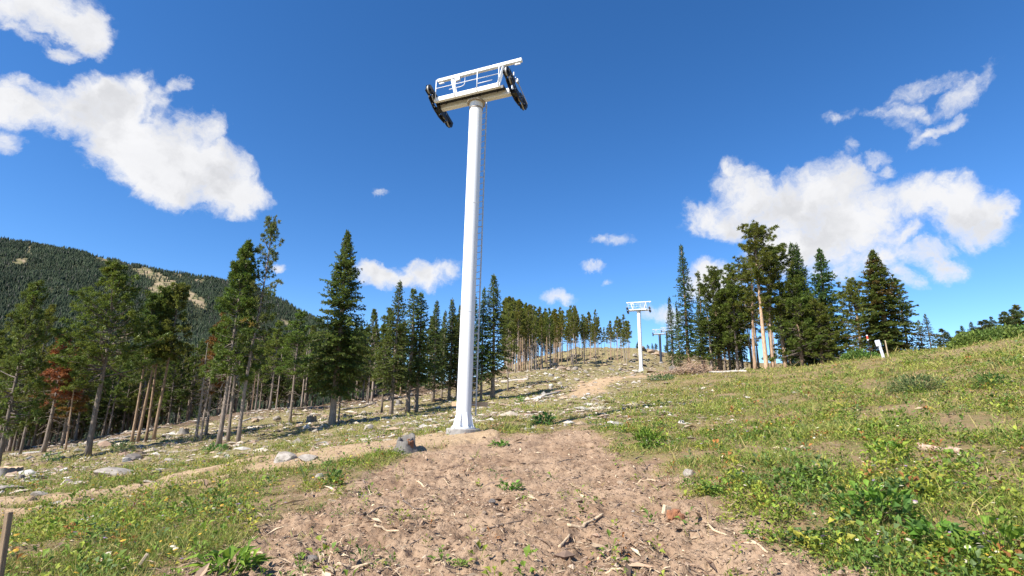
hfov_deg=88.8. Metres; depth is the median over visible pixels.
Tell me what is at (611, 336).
pine tree
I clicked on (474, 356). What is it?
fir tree
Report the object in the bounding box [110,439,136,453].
leafy plant
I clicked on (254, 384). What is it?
pine tree
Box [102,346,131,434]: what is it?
pine tree
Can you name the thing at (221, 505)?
wildflowers
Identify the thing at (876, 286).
spruce tree
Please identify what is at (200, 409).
dead tree
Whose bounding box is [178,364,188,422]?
dead tree
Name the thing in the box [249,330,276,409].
pine tree
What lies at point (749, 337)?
pine tree
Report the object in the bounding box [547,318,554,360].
pine tree
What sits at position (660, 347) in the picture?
lift tower
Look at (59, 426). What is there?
pine tree
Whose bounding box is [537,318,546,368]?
pine tree
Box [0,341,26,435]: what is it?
pine tree
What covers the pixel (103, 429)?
dead tree
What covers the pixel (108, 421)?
fir tree
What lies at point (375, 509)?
stick
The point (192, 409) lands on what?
fir tree
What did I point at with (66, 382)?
pine tree
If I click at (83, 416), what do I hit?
pine tree
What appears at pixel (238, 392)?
pine tree
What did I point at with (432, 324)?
pine tree
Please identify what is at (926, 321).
fir tree
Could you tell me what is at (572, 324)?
pine tree
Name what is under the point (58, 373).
pine tree
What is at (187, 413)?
dead tree
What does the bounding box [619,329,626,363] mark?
pine tree
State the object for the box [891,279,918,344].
pine tree
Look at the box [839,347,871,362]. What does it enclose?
shrub
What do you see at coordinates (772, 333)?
pine tree
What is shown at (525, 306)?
pine tree
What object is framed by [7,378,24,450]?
dead tree
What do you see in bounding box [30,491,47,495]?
rock
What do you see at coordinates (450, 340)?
fir tree
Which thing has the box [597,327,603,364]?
pine tree
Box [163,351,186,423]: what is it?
pine tree
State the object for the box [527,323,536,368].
pine tree
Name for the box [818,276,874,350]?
pine tree
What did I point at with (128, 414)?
pine tree
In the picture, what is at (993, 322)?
fir tree
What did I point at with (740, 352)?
fir tree
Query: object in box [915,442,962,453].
log
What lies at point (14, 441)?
pine tree
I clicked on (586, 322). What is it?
pine tree
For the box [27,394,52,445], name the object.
fir tree
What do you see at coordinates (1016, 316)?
pine tree
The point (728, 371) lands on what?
log
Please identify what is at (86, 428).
pine tree
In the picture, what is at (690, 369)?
brush pile
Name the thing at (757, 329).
pine tree
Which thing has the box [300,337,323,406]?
pine tree
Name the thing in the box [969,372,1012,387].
leafy plant
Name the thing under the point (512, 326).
pine tree
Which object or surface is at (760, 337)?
pine tree
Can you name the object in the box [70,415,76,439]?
pine tree
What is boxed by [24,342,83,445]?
pine tree
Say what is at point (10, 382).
pine tree
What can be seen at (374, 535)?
dirt clearing
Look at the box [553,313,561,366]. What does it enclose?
pine tree
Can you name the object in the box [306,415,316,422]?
stump
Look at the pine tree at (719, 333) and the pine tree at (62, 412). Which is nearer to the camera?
the pine tree at (62, 412)
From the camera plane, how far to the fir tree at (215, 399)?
88.55 m
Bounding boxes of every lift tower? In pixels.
[425,58,527,434]
[626,301,650,370]
[652,329,666,362]
[661,327,669,351]
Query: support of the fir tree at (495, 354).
on the ground at (967, 420)
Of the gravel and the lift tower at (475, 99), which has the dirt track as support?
the lift tower at (475, 99)
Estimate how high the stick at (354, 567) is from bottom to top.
0.084 m
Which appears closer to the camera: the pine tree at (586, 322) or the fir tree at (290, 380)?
the fir tree at (290, 380)
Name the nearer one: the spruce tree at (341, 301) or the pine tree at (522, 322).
the spruce tree at (341, 301)
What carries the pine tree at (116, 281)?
on the ground at (967, 420)
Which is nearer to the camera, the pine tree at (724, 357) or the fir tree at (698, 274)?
the fir tree at (698, 274)
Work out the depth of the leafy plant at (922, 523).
5.59 m
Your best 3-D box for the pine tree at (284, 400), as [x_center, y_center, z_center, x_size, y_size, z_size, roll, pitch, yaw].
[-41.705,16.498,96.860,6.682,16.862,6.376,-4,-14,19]
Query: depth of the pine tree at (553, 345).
127.76 m
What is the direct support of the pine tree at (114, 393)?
on the ground at (967, 420)
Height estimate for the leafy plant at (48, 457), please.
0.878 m
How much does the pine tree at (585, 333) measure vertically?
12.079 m
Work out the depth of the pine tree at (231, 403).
38.35 m
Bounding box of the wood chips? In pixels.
[0,364,1023,575]
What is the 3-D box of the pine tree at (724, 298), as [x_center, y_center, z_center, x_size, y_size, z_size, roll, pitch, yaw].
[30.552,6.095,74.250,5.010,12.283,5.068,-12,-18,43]
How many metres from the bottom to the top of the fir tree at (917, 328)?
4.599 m
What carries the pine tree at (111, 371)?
on the ground at (967, 420)
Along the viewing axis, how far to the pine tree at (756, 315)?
80.71 m
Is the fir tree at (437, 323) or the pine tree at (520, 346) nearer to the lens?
the fir tree at (437, 323)
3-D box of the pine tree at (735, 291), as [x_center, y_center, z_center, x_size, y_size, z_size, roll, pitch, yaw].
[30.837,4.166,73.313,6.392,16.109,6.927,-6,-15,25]
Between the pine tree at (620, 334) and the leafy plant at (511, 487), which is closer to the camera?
the leafy plant at (511, 487)
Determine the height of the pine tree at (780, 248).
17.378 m
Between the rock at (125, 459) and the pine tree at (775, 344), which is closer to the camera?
the rock at (125, 459)
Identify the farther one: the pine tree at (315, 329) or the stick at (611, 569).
the pine tree at (315, 329)
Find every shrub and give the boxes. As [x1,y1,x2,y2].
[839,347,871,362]
[853,351,880,358]
[945,330,991,348]
[960,329,1002,346]
[977,323,1023,338]
[980,328,1013,339]
[1003,326,1023,337]
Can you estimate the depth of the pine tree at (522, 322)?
109.98 m
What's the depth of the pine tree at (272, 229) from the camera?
37.59 m
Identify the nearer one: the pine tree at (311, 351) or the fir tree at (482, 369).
the fir tree at (482, 369)
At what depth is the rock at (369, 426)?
34.89 m
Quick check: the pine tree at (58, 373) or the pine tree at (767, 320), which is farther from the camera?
the pine tree at (767, 320)
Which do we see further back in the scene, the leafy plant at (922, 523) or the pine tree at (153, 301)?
the pine tree at (153, 301)
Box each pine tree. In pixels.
[0,279,59,465]
[0,304,61,453]
[0,330,13,434]
[0,339,26,440]
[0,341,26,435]
[0,343,25,438]
[0,346,34,451]
[11,341,45,450]
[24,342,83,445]
[28,333,83,452]
[31,341,60,445]
[39,387,63,443]
[42,343,75,440]
[43,349,81,442]
[44,259,172,456]
[48,351,95,441]
[51,366,90,447]
[53,350,103,438]
[56,351,108,440]
[61,347,87,449]
[70,360,107,439]
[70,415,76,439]
[73,352,95,438]
[82,351,114,432]
[99,359,132,433]
[101,355,148,432]
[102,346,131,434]
[102,355,131,435]
[120,368,138,430]
[122,368,149,429]
[122,396,172,427]
[126,354,166,430]
[128,292,168,443]
[130,285,179,442]
[134,362,177,427]
[140,292,179,440]
[143,411,165,423]
[144,281,193,439]
[152,354,191,423]
[154,360,179,424]
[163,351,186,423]
[168,342,195,422]
[170,341,209,420]
[174,343,194,422]
[183,339,215,416]
[196,341,222,414]
[198,239,264,444]
[198,312,232,434]
[210,265,264,441]
[213,332,240,410]
[216,364,236,411]
[233,214,283,442]
[235,342,246,412]
[238,368,263,409]
[242,330,268,409]
[248,335,283,408]
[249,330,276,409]
[249,356,277,408]
[250,341,265,409]
[255,332,284,408]
[260,320,293,409]
[267,332,287,399]
[271,333,299,407]
[273,337,300,408]
[274,309,315,421]
[283,335,307,406]
[296,330,317,401]
[297,325,321,406]
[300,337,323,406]
[350,326,367,400]
[355,326,378,400]
[356,326,378,399]
[357,308,381,402]
[364,332,380,393]
[365,307,401,412]
[395,322,409,395]
[422,317,434,361]
[498,297,507,373]
[498,303,518,390]
[501,296,514,372]
[511,302,522,372]
[514,299,524,370]
[514,299,524,371]
[517,308,526,371]
[519,301,525,370]
[521,308,527,369]
[521,311,525,369]
[523,302,526,369]
[523,306,531,369]
[524,305,532,370]
[527,304,537,369]
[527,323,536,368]
[529,306,541,368]
[533,313,540,367]
[536,306,543,366]
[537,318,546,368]
[539,318,547,366]
[542,308,547,363]
[542,313,550,367]
[543,308,554,367]
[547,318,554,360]
[551,319,558,365]
[552,308,558,357]
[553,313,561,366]
[555,324,560,341]
[558,314,565,365]
[560,310,565,360]
[563,310,568,330]
[564,322,571,364]
[565,305,572,364]
[565,311,576,356]
[567,307,578,366]
[571,307,580,363]
[580,315,587,363]
[580,316,588,350]
[584,318,590,363]
[587,314,592,359]
[588,324,591,359]
[591,320,598,365]
[592,309,599,347]
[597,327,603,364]
[598,316,599,355]
[602,327,606,349]
[605,327,609,342]
[606,321,613,359]
[608,324,612,342]
[612,321,619,354]
[614,316,620,353]
[618,318,623,360]
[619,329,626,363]
[620,314,627,359]
[620,321,630,363]
[625,321,630,358]
[676,265,752,369]
[711,303,733,370]
[712,294,747,370]
[714,262,755,369]
[714,300,725,369]
[725,220,783,368]
[725,282,761,368]
[728,244,771,369]
[738,292,756,368]
[745,284,759,367]
[745,305,756,365]
[747,250,790,367]
[753,303,760,367]
[755,242,803,366]
[758,311,775,361]
[761,274,837,366]
[763,292,776,367]
[772,309,802,358]
[773,307,792,362]
[789,297,855,363]
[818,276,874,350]
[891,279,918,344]
[932,328,952,347]
[974,320,994,330]
[974,321,988,330]
[996,311,1019,325]
[999,309,1023,327]
[1006,304,1023,325]
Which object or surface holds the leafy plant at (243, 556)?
on the dirt clearing
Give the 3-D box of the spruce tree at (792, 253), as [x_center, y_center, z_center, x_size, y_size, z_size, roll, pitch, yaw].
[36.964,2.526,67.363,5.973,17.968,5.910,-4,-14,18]
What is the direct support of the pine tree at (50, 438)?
on the ground at (967, 420)
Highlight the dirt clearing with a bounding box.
[172,427,878,575]
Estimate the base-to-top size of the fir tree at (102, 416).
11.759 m
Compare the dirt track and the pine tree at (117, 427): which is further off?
the pine tree at (117, 427)
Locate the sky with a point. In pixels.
(162, 134)
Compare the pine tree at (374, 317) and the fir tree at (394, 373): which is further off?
the pine tree at (374, 317)
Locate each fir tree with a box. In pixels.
[7,359,35,450]
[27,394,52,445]
[82,359,114,434]
[99,366,120,435]
[116,383,138,430]
[177,338,203,421]
[198,388,218,416]
[261,346,280,408]
[281,346,302,406]
[282,333,301,406]
[370,281,416,414]
[375,321,387,394]
[387,288,433,412]
[399,291,442,412]
[420,300,449,401]
[437,310,449,397]
[438,298,459,399]
[450,305,460,399]
[472,296,484,401]
[473,288,493,401]
[474,274,519,398]
[664,296,677,366]
[670,244,703,366]
[674,308,685,370]
[688,304,712,368]
[695,270,708,363]
[697,299,729,369]
[707,335,723,369]
[726,348,735,369]
[733,297,747,369]
[915,320,925,347]
[920,314,939,348]
[968,321,974,332]
[989,316,997,328]
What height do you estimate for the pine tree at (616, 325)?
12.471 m
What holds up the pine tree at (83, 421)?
on the ground at (967, 420)
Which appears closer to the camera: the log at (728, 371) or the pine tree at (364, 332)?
the log at (728, 371)
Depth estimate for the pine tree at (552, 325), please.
113.85 m
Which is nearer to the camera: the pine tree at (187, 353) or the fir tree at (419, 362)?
the fir tree at (419, 362)
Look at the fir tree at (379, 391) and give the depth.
84.69 m
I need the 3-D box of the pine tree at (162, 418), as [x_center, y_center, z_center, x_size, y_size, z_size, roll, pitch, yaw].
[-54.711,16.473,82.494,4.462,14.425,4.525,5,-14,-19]
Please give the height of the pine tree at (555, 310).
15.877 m
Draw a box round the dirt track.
[0,374,666,512]
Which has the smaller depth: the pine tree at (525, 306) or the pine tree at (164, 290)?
the pine tree at (164, 290)
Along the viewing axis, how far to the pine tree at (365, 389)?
107.42 m
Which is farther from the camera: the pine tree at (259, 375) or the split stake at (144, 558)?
the pine tree at (259, 375)
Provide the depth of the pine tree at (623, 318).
144.38 m
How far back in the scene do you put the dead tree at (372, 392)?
73.59 m
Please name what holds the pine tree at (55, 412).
on the ground at (967, 420)
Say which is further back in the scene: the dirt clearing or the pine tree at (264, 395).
the pine tree at (264, 395)
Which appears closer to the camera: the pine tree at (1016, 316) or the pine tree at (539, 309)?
the pine tree at (1016, 316)
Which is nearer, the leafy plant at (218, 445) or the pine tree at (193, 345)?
the leafy plant at (218, 445)
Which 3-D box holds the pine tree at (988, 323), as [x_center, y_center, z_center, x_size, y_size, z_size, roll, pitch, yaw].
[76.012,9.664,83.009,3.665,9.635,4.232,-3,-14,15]
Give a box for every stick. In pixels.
[335,562,370,569]
[359,506,391,515]
[374,524,398,531]
[403,500,422,509]
[485,520,522,528]
[558,534,570,547]
[567,513,603,528]
[605,567,632,574]
[705,524,728,535]
[740,541,768,553]
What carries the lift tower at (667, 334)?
on the ground at (967, 420)
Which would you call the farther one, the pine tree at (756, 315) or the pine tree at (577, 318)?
the pine tree at (577, 318)
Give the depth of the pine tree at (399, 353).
81.37 m
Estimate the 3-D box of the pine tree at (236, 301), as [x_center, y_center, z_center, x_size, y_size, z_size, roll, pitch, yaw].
[-19.557,3.619,36.337,4.114,15.124,3.987,3,-13,-10]
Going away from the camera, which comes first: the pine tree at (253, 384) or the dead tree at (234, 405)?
the pine tree at (253, 384)
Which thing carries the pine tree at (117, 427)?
on the ground at (967, 420)
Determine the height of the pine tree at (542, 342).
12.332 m
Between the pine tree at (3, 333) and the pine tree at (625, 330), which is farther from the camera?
the pine tree at (625, 330)
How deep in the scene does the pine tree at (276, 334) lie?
65.32 m
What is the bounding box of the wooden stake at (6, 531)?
[0,512,12,575]
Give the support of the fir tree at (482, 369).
on the ground at (967, 420)
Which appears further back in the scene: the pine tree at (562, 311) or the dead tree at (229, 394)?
the pine tree at (562, 311)
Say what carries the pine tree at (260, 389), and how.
on the ground at (967, 420)
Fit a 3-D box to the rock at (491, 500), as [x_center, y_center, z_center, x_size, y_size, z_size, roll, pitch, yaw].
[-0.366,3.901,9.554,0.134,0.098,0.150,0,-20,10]
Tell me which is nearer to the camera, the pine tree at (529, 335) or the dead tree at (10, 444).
the dead tree at (10, 444)
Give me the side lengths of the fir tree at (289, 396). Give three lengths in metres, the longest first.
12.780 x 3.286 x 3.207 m
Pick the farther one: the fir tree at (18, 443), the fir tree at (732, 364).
the fir tree at (732, 364)
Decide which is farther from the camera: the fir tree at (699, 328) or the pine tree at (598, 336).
the pine tree at (598, 336)
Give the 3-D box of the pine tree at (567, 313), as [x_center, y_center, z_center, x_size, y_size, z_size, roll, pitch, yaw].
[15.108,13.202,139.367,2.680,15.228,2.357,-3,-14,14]
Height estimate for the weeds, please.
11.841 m
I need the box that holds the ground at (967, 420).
[0,338,1023,575]
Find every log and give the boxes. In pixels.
[10,445,76,455]
[81,426,160,444]
[341,402,376,409]
[501,378,527,382]
[541,391,560,396]
[709,368,746,372]
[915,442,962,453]
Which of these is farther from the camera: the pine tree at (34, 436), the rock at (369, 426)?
the pine tree at (34, 436)
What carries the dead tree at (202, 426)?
on the ground at (967, 420)
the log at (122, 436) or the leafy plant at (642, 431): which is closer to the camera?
the leafy plant at (642, 431)
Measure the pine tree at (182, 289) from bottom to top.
14.421 m
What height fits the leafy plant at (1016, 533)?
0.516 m
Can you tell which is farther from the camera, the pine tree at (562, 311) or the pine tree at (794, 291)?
the pine tree at (562, 311)
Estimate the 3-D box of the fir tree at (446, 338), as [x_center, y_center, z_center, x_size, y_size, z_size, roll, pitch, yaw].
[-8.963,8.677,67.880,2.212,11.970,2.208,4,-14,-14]
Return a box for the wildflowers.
[0,353,1023,575]
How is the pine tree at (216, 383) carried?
on the ground at (967, 420)
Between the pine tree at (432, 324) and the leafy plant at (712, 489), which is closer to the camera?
the leafy plant at (712, 489)
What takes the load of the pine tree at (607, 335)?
on the ground at (967, 420)
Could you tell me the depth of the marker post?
44.05 m
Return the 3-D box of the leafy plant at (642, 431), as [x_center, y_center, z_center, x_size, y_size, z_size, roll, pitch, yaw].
[4.010,4.480,15.550,1.151,0.780,1.278,1,-13,0]
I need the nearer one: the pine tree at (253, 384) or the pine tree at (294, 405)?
the pine tree at (253, 384)
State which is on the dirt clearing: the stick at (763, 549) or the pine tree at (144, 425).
the stick at (763, 549)
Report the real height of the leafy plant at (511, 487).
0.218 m
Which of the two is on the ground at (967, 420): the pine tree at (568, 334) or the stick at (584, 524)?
the pine tree at (568, 334)
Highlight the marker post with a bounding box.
[875,340,884,357]
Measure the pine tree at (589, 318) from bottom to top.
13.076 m
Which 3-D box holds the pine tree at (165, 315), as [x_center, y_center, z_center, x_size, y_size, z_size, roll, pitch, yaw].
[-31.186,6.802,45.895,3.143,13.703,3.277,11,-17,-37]
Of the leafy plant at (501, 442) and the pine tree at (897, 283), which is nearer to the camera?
the leafy plant at (501, 442)
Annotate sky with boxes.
[0,0,1023,380]
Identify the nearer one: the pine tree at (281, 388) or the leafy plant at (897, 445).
the leafy plant at (897, 445)
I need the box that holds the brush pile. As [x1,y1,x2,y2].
[650,355,727,374]
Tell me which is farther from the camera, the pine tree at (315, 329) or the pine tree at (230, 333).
the pine tree at (315, 329)
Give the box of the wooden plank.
[452,402,487,406]
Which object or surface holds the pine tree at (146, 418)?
on the ground at (967, 420)
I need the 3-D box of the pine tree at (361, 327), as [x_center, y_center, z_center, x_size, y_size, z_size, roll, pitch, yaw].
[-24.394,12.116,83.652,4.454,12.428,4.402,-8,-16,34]
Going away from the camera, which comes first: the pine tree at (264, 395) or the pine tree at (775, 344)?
the pine tree at (775, 344)
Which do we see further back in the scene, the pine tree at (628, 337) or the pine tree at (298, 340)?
the pine tree at (628, 337)
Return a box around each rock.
[0,485,25,491]
[18,469,36,474]
[26,475,46,478]
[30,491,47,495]
[93,467,132,475]
[122,457,131,461]
[124,453,143,460]
[274,451,296,462]
[298,454,317,461]
[305,555,317,561]
[364,424,373,428]
[488,498,495,503]
[683,469,695,476]
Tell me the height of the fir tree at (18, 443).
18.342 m
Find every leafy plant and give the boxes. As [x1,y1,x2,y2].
[39,451,62,461]
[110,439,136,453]
[181,535,273,575]
[201,443,228,450]
[320,468,345,485]
[449,558,468,566]
[487,439,508,446]
[497,480,524,489]
[514,396,525,401]
[529,411,556,424]
[629,427,666,447]
[646,373,674,380]
[695,482,729,496]
[740,528,755,536]
[784,527,821,545]
[825,479,925,529]
[859,440,914,459]
[872,473,939,492]
[884,373,948,393]
[901,514,993,557]
[942,509,1023,568]
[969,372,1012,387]
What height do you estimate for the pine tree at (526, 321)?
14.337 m
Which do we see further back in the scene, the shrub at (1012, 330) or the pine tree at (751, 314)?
the pine tree at (751, 314)
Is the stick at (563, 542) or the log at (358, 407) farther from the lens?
the log at (358, 407)
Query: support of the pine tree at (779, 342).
on the ground at (967, 420)
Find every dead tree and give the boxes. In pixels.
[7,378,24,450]
[101,377,114,435]
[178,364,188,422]
[183,345,197,421]
[187,344,217,438]
[191,357,220,440]
[216,385,222,414]
[226,367,232,413]
[233,361,240,412]
[275,347,282,407]
[300,330,309,407]
[303,346,310,406]
[337,359,343,422]
[370,311,378,401]
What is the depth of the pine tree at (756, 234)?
65.67 m
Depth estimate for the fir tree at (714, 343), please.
72.25 m
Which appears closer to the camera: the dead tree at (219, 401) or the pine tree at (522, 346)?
the dead tree at (219, 401)
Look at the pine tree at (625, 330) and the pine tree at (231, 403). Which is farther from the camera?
the pine tree at (625, 330)
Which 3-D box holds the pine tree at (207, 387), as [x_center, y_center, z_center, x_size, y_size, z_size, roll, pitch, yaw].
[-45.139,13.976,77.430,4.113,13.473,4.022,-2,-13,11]
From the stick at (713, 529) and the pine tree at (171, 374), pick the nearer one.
the stick at (713, 529)
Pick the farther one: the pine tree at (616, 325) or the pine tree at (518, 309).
the pine tree at (616, 325)
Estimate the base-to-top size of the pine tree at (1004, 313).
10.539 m
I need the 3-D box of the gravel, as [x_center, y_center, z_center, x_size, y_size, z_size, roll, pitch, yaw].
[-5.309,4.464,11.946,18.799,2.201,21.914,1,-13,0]
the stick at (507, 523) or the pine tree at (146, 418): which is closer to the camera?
the stick at (507, 523)
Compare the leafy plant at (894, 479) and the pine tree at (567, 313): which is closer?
the leafy plant at (894, 479)
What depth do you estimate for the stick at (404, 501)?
9.02 m
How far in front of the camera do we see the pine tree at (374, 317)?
72.13 m
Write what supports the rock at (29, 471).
on the ground at (967, 420)
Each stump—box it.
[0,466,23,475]
[177,427,188,434]
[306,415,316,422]
[394,433,417,453]
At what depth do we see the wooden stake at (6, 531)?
4.72 m
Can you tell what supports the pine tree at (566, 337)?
on the ground at (967, 420)
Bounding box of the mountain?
[0,244,389,438]
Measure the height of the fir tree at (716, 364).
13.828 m
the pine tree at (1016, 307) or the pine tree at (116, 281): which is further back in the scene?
the pine tree at (1016, 307)
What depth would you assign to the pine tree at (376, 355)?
57.60 m
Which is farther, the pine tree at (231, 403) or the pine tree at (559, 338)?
the pine tree at (559, 338)
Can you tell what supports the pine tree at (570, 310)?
on the ground at (967, 420)
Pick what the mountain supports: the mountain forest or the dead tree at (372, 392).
the mountain forest
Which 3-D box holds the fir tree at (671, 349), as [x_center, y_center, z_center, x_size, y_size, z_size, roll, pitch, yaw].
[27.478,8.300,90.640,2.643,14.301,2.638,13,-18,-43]
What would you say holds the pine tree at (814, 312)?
on the ground at (967, 420)
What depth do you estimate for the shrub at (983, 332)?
43.30 m
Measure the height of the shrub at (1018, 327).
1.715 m
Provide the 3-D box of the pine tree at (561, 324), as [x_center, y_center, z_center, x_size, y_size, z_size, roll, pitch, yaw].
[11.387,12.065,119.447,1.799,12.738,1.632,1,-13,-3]
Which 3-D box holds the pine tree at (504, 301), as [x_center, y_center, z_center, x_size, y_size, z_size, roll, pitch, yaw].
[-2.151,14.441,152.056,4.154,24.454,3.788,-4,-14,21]
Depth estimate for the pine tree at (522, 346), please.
135.20 m
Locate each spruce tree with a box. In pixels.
[292,229,375,425]
[781,242,826,367]
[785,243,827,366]
[805,248,857,364]
[843,248,938,353]
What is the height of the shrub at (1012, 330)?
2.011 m
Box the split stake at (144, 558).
[132,553,148,572]
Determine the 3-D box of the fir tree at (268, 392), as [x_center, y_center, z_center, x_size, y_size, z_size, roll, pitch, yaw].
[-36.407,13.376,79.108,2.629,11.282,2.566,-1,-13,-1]
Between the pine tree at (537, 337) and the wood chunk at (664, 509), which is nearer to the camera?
the wood chunk at (664, 509)
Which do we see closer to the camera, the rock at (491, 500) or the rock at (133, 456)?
the rock at (491, 500)
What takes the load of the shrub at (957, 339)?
on the ground at (967, 420)
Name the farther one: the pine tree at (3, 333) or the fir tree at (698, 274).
the fir tree at (698, 274)
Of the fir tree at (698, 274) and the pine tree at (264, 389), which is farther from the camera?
the pine tree at (264, 389)
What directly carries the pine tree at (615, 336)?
on the ground at (967, 420)
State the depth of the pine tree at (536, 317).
119.82 m
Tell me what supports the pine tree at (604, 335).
on the ground at (967, 420)
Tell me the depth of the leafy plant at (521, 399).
50.72 m
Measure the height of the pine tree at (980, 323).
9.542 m
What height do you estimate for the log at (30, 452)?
1.258 m
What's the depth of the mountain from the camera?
1023.50 m
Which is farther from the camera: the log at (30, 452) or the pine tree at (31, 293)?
the log at (30, 452)
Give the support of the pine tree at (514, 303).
on the ground at (967, 420)
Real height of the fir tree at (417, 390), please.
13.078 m
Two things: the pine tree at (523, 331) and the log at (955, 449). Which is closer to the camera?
the log at (955, 449)
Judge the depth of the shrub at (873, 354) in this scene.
50.32 m
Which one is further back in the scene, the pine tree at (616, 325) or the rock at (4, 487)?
the pine tree at (616, 325)
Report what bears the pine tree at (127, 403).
on the ground at (967, 420)
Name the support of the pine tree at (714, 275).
on the ground at (967, 420)
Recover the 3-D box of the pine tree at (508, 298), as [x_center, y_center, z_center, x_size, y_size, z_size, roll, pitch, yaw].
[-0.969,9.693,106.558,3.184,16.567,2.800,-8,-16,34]
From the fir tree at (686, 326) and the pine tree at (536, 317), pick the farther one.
the pine tree at (536, 317)
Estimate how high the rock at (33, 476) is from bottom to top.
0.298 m
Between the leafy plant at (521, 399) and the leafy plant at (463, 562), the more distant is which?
the leafy plant at (521, 399)
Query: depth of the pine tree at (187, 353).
76.86 m
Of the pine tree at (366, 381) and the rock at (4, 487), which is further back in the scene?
the pine tree at (366, 381)
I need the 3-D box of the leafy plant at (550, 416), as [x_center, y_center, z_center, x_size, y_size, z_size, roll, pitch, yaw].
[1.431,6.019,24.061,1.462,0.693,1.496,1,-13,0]
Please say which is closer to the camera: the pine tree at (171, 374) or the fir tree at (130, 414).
the pine tree at (171, 374)
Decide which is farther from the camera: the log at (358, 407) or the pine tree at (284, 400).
the pine tree at (284, 400)
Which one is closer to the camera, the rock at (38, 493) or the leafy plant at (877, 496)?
the leafy plant at (877, 496)
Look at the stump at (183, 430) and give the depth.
49.08 m
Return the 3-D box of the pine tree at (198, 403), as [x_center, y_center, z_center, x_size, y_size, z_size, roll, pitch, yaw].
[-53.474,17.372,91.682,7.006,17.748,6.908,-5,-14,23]
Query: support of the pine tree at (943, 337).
on the ground at (967, 420)
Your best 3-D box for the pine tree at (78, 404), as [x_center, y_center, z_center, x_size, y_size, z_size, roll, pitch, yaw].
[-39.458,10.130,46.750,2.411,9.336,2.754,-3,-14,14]
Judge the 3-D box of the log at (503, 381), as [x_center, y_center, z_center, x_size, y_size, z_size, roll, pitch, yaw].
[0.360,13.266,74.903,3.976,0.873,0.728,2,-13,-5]
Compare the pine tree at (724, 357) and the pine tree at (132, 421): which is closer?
the pine tree at (132, 421)
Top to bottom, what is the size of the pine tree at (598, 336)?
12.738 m
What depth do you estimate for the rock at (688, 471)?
10.66 m
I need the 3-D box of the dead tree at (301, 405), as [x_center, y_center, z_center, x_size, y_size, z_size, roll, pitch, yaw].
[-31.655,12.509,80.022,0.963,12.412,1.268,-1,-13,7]
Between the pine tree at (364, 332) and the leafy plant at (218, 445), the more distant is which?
the pine tree at (364, 332)
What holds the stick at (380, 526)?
on the dirt clearing
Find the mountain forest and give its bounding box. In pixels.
[0,236,436,449]
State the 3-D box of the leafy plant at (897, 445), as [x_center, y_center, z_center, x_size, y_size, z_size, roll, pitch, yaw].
[7.213,3.112,10.020,1.011,0.407,0.933,1,-13,0]
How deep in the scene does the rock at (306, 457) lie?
16.55 m
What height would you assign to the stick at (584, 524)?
0.158 m
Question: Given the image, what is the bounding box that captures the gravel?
[0,427,875,575]
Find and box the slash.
[0,347,749,504]
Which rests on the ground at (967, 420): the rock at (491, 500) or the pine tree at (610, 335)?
the pine tree at (610, 335)
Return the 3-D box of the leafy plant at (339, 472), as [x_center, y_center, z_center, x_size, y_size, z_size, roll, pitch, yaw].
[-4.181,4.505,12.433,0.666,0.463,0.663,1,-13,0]
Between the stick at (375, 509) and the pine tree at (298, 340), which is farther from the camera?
the pine tree at (298, 340)
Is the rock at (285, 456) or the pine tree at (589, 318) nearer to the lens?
the rock at (285, 456)
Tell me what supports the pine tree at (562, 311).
on the ground at (967, 420)
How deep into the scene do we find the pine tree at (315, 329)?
90.83 m
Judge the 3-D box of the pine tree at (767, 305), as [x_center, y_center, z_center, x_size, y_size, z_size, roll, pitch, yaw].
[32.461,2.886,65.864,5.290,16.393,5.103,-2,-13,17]
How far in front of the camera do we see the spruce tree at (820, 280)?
65.16 m
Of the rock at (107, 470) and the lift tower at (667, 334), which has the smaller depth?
the rock at (107, 470)
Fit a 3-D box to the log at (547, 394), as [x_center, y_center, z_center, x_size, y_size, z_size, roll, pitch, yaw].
[4.367,11.862,58.284,0.375,0.924,4.491,-7,-15,31]
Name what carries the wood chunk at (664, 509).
on the dirt clearing
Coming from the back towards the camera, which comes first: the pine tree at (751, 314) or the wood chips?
the pine tree at (751, 314)
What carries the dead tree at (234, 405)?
on the ground at (967, 420)
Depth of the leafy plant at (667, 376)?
61.95 m
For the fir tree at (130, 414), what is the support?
on the ground at (967, 420)
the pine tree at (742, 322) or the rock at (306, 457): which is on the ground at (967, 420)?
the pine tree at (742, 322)
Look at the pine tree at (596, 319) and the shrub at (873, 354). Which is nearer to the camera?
the shrub at (873, 354)
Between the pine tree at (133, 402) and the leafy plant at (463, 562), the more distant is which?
the pine tree at (133, 402)
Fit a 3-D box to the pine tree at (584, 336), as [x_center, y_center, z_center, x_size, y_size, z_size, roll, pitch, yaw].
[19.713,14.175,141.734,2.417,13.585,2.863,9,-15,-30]
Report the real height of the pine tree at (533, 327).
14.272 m
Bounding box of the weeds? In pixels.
[0,337,1023,575]
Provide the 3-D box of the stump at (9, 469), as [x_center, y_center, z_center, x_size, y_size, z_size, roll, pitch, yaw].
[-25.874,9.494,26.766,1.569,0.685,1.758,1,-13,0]
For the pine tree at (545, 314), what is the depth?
118.37 m
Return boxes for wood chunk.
[661,504,670,514]
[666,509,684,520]
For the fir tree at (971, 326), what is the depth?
84.97 m

